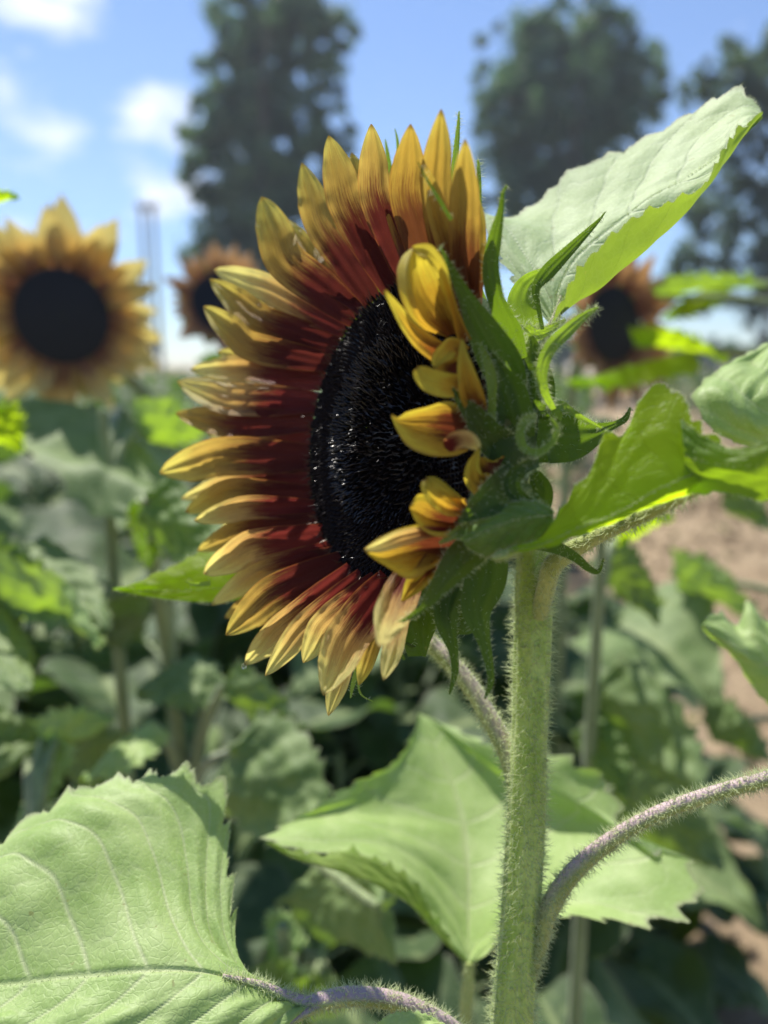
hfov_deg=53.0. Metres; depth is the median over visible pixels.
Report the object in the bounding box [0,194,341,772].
sunflower plant
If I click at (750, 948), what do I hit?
soil clods
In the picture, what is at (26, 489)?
sunflower plant
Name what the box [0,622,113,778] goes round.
sunflower plant
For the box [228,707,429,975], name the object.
sunflower plant
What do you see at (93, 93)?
sky
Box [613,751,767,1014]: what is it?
sunflower plant
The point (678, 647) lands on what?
sunflower plant
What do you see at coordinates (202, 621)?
sunflower plant
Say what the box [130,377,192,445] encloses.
sunflower plant
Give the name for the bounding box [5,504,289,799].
sunflower plant
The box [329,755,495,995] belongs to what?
sunflower plant
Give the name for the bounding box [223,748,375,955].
sunflower plant
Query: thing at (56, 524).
sunflower plant
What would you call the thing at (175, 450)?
sunflower plant
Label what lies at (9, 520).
sunflower plant
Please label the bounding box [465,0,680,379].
deciduous tree
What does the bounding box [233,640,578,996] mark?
sunflower plant
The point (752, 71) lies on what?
deciduous tree
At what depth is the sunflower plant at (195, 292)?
1.23 m
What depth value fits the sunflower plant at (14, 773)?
1.14 m
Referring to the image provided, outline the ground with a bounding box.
[78,366,767,1023]
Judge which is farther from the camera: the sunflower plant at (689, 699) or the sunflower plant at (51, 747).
the sunflower plant at (689, 699)
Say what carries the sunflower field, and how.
on the ground
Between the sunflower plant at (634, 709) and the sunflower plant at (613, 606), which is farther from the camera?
the sunflower plant at (613, 606)
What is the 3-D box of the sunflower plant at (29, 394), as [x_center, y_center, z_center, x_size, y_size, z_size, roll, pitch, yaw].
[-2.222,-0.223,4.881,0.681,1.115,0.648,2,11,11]
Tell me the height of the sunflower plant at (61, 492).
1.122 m
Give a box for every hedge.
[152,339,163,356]
[549,335,759,371]
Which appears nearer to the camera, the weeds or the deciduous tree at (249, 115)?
the weeds
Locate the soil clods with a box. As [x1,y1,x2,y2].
[585,475,767,1011]
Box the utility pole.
[135,201,163,376]
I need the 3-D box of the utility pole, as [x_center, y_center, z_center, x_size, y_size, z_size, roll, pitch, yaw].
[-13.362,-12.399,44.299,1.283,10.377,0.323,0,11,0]
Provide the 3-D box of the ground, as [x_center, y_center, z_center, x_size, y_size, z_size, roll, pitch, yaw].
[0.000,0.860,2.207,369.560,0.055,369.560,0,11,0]
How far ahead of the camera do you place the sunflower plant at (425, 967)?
0.80 m
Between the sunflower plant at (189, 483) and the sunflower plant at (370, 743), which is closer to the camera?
the sunflower plant at (370, 743)
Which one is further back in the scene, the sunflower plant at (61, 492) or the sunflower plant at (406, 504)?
the sunflower plant at (61, 492)
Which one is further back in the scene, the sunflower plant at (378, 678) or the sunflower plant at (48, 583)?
the sunflower plant at (378, 678)
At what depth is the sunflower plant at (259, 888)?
0.87 m
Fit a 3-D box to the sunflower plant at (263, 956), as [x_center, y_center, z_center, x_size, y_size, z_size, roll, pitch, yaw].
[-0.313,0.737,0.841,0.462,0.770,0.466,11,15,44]
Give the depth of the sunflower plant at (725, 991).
1.26 m
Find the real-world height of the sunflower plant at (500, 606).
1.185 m
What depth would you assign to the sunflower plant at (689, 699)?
1.68 m
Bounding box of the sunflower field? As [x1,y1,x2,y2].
[3,365,717,487]
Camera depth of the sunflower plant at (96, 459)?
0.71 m
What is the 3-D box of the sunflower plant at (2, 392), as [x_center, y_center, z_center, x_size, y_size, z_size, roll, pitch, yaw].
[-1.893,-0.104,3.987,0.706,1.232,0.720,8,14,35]
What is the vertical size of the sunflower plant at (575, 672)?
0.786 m
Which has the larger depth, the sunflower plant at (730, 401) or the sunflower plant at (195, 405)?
the sunflower plant at (195, 405)
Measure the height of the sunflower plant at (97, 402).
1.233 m
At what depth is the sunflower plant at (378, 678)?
1.81 m
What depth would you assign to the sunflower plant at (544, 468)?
4.59 m
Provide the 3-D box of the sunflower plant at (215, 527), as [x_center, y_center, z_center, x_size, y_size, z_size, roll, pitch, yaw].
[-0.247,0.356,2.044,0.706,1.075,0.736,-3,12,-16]
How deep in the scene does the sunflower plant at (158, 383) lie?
4.64 m
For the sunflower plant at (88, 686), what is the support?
on the ground
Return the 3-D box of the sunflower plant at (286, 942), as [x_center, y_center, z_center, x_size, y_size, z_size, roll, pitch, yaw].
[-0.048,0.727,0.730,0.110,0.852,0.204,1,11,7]
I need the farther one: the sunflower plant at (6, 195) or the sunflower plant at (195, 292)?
the sunflower plant at (195, 292)
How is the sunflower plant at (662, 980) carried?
on the ground
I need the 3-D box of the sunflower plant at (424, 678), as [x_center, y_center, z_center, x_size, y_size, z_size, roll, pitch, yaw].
[-0.141,0.459,1.482,0.662,1.084,0.630,8,14,35]
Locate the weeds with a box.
[551,476,763,721]
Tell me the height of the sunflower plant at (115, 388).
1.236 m
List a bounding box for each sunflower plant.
[0,84,767,1023]
[0,189,19,202]
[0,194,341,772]
[0,389,23,509]
[0,396,112,700]
[0,397,59,514]
[0,443,142,645]
[0,450,51,511]
[0,482,120,708]
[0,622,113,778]
[0,642,241,843]
[0,703,132,827]
[1,468,79,508]
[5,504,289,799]
[7,706,80,788]
[16,391,48,512]
[17,392,207,782]
[30,379,131,411]
[52,426,212,554]
[56,398,203,542]
[60,558,379,781]
[75,378,135,540]
[80,476,397,965]
[91,375,189,411]
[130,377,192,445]
[130,378,207,436]
[130,399,197,448]
[160,686,412,971]
[162,240,281,691]
[177,483,450,797]
[185,480,211,525]
[211,524,379,681]
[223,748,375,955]
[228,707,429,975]
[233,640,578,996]
[249,895,394,1023]
[255,947,275,971]
[294,913,474,1023]
[311,416,469,690]
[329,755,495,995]
[379,569,572,708]
[387,253,723,761]
[394,907,647,1023]
[424,640,623,744]
[458,584,665,753]
[464,601,512,663]
[537,735,763,1023]
[539,463,552,475]
[547,603,703,753]
[560,751,767,1013]
[567,268,767,763]
[567,512,723,1023]
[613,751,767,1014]
[688,343,767,703]
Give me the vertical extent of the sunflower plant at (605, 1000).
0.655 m
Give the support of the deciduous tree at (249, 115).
on the ground
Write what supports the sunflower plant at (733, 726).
on the ground
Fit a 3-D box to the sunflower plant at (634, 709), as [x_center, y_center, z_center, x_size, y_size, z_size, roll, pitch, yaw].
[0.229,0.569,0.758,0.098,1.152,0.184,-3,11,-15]
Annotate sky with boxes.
[0,0,767,366]
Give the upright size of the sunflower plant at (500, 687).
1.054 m
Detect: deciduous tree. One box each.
[171,0,363,273]
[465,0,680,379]
[653,22,767,344]
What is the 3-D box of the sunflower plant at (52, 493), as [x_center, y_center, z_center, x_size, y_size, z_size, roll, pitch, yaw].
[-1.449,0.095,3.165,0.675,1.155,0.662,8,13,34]
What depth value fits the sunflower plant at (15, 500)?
2.13 m
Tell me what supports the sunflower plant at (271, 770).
on the ground
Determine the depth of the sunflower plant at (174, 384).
4.85 m
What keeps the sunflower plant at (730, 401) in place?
on the ground
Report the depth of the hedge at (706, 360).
68.91 m

